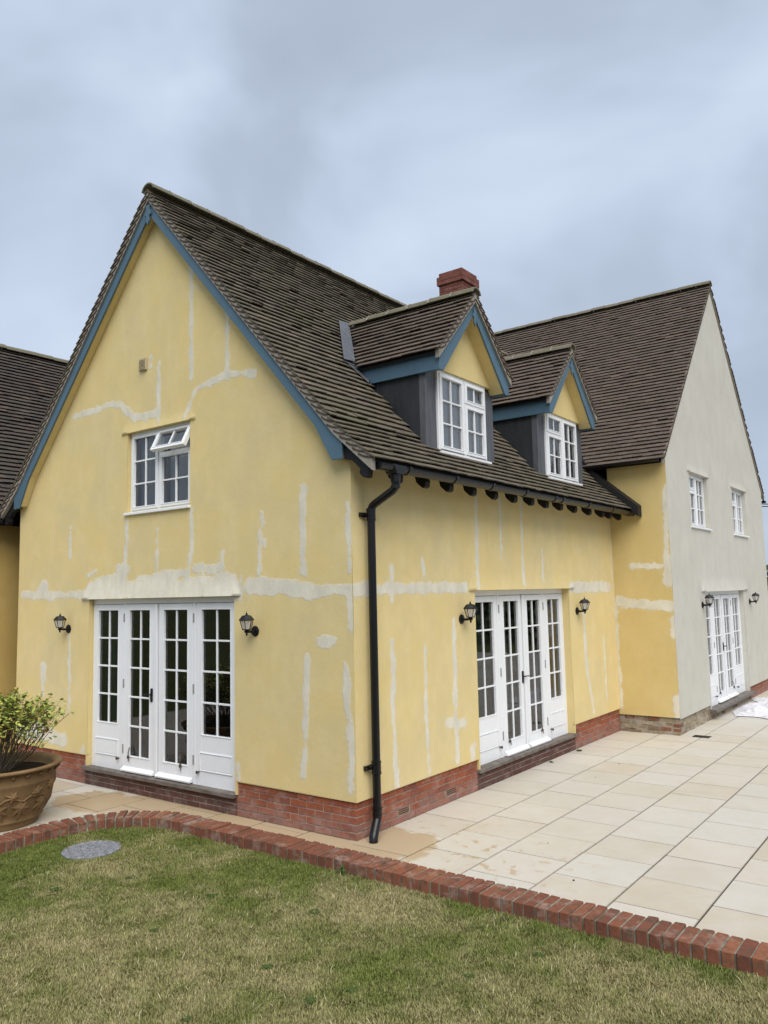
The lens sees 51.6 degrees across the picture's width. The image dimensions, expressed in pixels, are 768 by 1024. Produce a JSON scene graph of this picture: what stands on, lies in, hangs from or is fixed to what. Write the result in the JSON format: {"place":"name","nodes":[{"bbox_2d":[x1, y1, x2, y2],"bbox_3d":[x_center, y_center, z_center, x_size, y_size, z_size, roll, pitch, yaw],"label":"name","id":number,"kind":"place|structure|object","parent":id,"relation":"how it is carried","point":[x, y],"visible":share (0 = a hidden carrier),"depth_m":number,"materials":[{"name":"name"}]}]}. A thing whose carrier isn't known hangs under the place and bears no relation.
{"place":"outdoors","nodes":[
{"label":"outdoors","id":0,"kind":"place"},
{"bbox_2d":[0,826,767,1023],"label":"lawn ground","id":1,"kind":"structure","parent":0,"point":[342,979],"depth_m":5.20,"materials":[{"name":"green plant"}]},
{"bbox_2d":[49,887,61,892],"bbox_3d":[-2.892,3.323,6.990,0.137,0.020,0.129,-6,-7,36],"label":"weed","id":2,"kind":"object","parent":1,"relation":"on","point":[54,888],"visible":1,"depth_m":6.99,"materials":[{"name":"green plant"}]},
{"bbox_2d":[61,840,120,859],"bbox_3d":[-2.976,3.447,8.074,0.570,0.042,0.570,-6,-7,36],"label":"manhole cover","id":3,"kind":"object","parent":1,"relation":"on","point":[89,850],"visible":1,"depth_m":8.05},
{"bbox_2d":[126,875,138,879],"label":"weed","id":4,"kind":"object","parent":1,"relation":"on","point":[128,877],"visible":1,"depth_m":7.25,"materials":[{"name":"green plant"}]},
{"bbox_2d":[182,1015,192,1021],"bbox_3d":[-1.191,3.059,4.799,0.088,0.019,0.084,-6,-7,36],"label":"weed","id":5,"kind":"object","parent":1,"relation":"on","point":[187,1018],"visible":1,"depth_m":4.79,"materials":[{"name":"green plant"}]},
{"bbox_2d":[261,964,273,969],"bbox_3d":[-0.795,3.115,5.441,0.106,0.020,0.099,-6,-7,36],"label":"weed","id":6,"kind":"object","parent":1,"relation":"on","point":[265,966],"visible":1,"depth_m":5.42,"materials":[{"name":"green plant"}]},
{"bbox_2d":[304,997,317,1004],"bbox_3d":[-0.458,3.059,4.973,0.103,0.020,0.105,-6,-7,36],"label":"weed","id":7,"kind":"object","parent":1,"relation":"on","point":[309,1002],"visible":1,"depth_m":4.97,"materials":[{"name":"green plant"}]},
{"bbox_2d":[305,909,320,914],"bbox_3d":[-0.560,3.205,6.364,0.134,0.020,0.131,-6,-7,36],"label":"weed","id":8,"kind":"object","parent":1,"relation":"on","point":[311,911],"visible":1,"depth_m":6.35,"materials":[{"name":"green plant"}]},
{"bbox_2d":[339,865,346,874],"bbox_3d":[-0.370,3.246,7.193,0.091,0.084,0.102,-6,-7,36],"label":"weed","id":9,"kind":"object","parent":1,"relation":"on","point":[342,868],"visible":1,"depth_m":7.17,"materials":[{"name":"green plant"}]},
{"bbox_2d":[346,987,356,993],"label":"weed","id":10,"kind":"object","parent":1,"relation":"on","point":[351,989],"visible":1,"depth_m":5.09,"materials":[{"name":"green plant"}]},
{"bbox_2d":[462,973,474,979],"bbox_3d":[0.559,3.065,5.246,0.085,0.020,0.084,1,-6,-20],"label":"weed","id":11,"kind":"object","parent":1,"relation":"on","point":[470,975],"visible":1,"depth_m":5.24,"materials":[{"name":"green plant"}]},
{"bbox_2d":[532,952,544,957],"bbox_3d":[1.076,3.082,5.530,0.091,0.020,0.089,-6,-7,36],"label":"weed","id":12,"kind":"object","parent":1,"relation":"on","point":[539,953],"visible":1,"depth_m":5.52,"materials":[{"name":"green plant"}]},
{"bbox_2d":[0,690,767,942],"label":"patio","id":13,"kind":"structure","parent":0,"point":[488,833],"depth_m":8.25,"materials":[{"name":"stone"}]},
{"bbox_2d":[0,751,62,831],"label":"plant pot","id":14,"kind":"object","parent":13,"relation":"on","point":[26,786],"visible":0.95,"depth_m":8.59,"materials":[{"name":"ceramic"}]},
{"bbox_2d":[0,687,73,772],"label":"shrub","id":15,"kind":"object","parent":14,"relation":"on","point":[11,711],"visible":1,"depth_m":8.82,"materials":[{"name":"green plant"}]},
{"bbox_2d":[0,344,68,752],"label":"side building","id":16,"kind":"structure","parent":13,"relation":"on","point":[29,382],"depth_m":13.78,"materials":[{"name":"paint"}]},
{"bbox_2d":[0,182,767,842],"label":"country house","id":17,"kind":"structure","parent":13,"relation":"on","point":[352,498],"depth_m":10.45,"materials":[{"name":"paint"}]},
{"bbox_2d":[54,614,70,632],"bbox_3d":[-4.460,1.538,10.995,0.176,0.283,0.210,-6,-7,36],"label":"wall lantern","id":18,"kind":"object","parent":17,"relation":"attached to","point":[59,621],"depth_m":10.95,"materials":[{"name":"black metal"}]},
{"bbox_2d":[123,420,191,515],"bbox_3d":[-2.723,-0.567,10.357,1.463,1.215,0.753,-6,-7,36],"label":"window","id":19,"kind":"structure","parent":17,"relation":"in","point":[158,460],"depth_m":10.23,"materials":[{"name":"white paint"}]},
{"bbox_2d":[81,596,238,798],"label":"french doors","id":20,"kind":"structure","parent":17,"relation":"in","point":[162,672],"depth_m":10.31,"materials":[{"name":"white paint"}]},
{"bbox_2d":[239,611,258,635],"bbox_3d":[-1.503,1.241,8.806,0.176,0.283,0.210,-6,-7,36],"label":"wall lantern","id":21,"kind":"object","parent":17,"relation":"attached to","point":[246,621],"depth_m":8.75,"materials":[{"name":"black metal"}]},
{"bbox_2d":[459,602,477,623],"bbox_3d":[1.029,1.220,9.674,0.210,0.283,0.176,-6,-7,36],"label":"wall lantern","id":22,"kind":"object","parent":17,"relation":"attached to","point":[470,609],"depth_m":9.63,"materials":[{"name":"black metal"}]},
{"bbox_2d":[475,588,577,773],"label":"french doors","id":23,"kind":"structure","parent":17,"relation":"in","point":[543,654],"depth_m":11.19,"materials":[{"name":"white paint"}]},
{"bbox_2d":[575,597,589,614],"bbox_3d":[3.123,1.470,12.469,0.210,0.283,0.176,-6,-7,36],"label":"wall lantern","id":24,"kind":"object","parent":17,"relation":"attached to","point":[584,603],"depth_m":12.43,"materials":[{"name":"black metal"}]},
{"bbox_2d":[688,471,712,530],"bbox_3d":[5.710,-0.207,15.207,0.720,1.160,1.421,-6,-7,36],"label":"window","id":25,"kind":"structure","parent":17,"relation":"in","point":[698,486],"depth_m":15.31,"materials":[{"name":"white paint"}]},
{"bbox_2d":[701,594,713,607],"bbox_3d":[5.936,1.618,14.551,0.210,0.283,0.176,-6,-7,36],"label":"wall lantern","id":26,"kind":"object","parent":17,"relation":"attached to","point":[709,598],"depth_m":14.51,"materials":[{"name":"black metal"}]},
{"bbox_2d":[673,590,756,712],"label":"french doors","id":27,"kind":"structure","parent":17,"relation":"in","point":[725,618],"depth_m":16.23,"materials":[{"name":"white paint"}]},
{"bbox_2d":[731,487,749,537],"bbox_3d":[7.800,0.018,17.545,0.180,1.062,1.297,-6,-7,36],"label":"window","id":28,"kind":"structure","parent":17,"relation":"in","point":[738,496],"depth_m":17.85,"materials":[{"name":"white paint"}]},
{"bbox_2d":[749,592,759,603],"bbox_3d":[8.184,1.895,17.550,0.210,0.283,0.176,-6,-7,36],"label":"wall lantern","id":29,"kind":"object","parent":17,"relation":"attached to","point":[755,596],"depth_m":17.51,"materials":[{"name":"black metal"}]},
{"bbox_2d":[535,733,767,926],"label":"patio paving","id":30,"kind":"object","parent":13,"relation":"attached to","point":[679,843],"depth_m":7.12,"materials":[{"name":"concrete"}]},
{"bbox_2d":[692,735,711,737],"bbox_3d":[5.181,3.660,12.943,0.260,0.008,0.180,-6,-7,36],"label":"drain grate","id":31,"kind":"object","parent":13,"relation":"in","point":[700,736],"visible":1,"depth_m":12.94,"materials":[{"name":"black plastic"}]},
{"bbox_2d":[733,697,767,718],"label":"dust sheet","id":32,"kind":"object","parent":13,"relation":"on","point":[759,708],"visible":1,"depth_m":15.12,"materials":[{"name":"fabric"}]},
{"bbox_2d":[0,0,767,576],"label":"sky","id":33,"kind":"structure","parent":0,"point":[568,156],"materials":[{"name":"grey"}]},
{"label":"ground","id":34,"kind":"structure","parent":0,"visible":0},
{"bbox_2d":[0,810,767,978],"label":"brick edging","id":35,"kind":"object","parent":34,"relation":"on","point":[723,950],"visible":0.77,"depth_m":6.59,"materials":[{"name":"red brick"}]}
]}

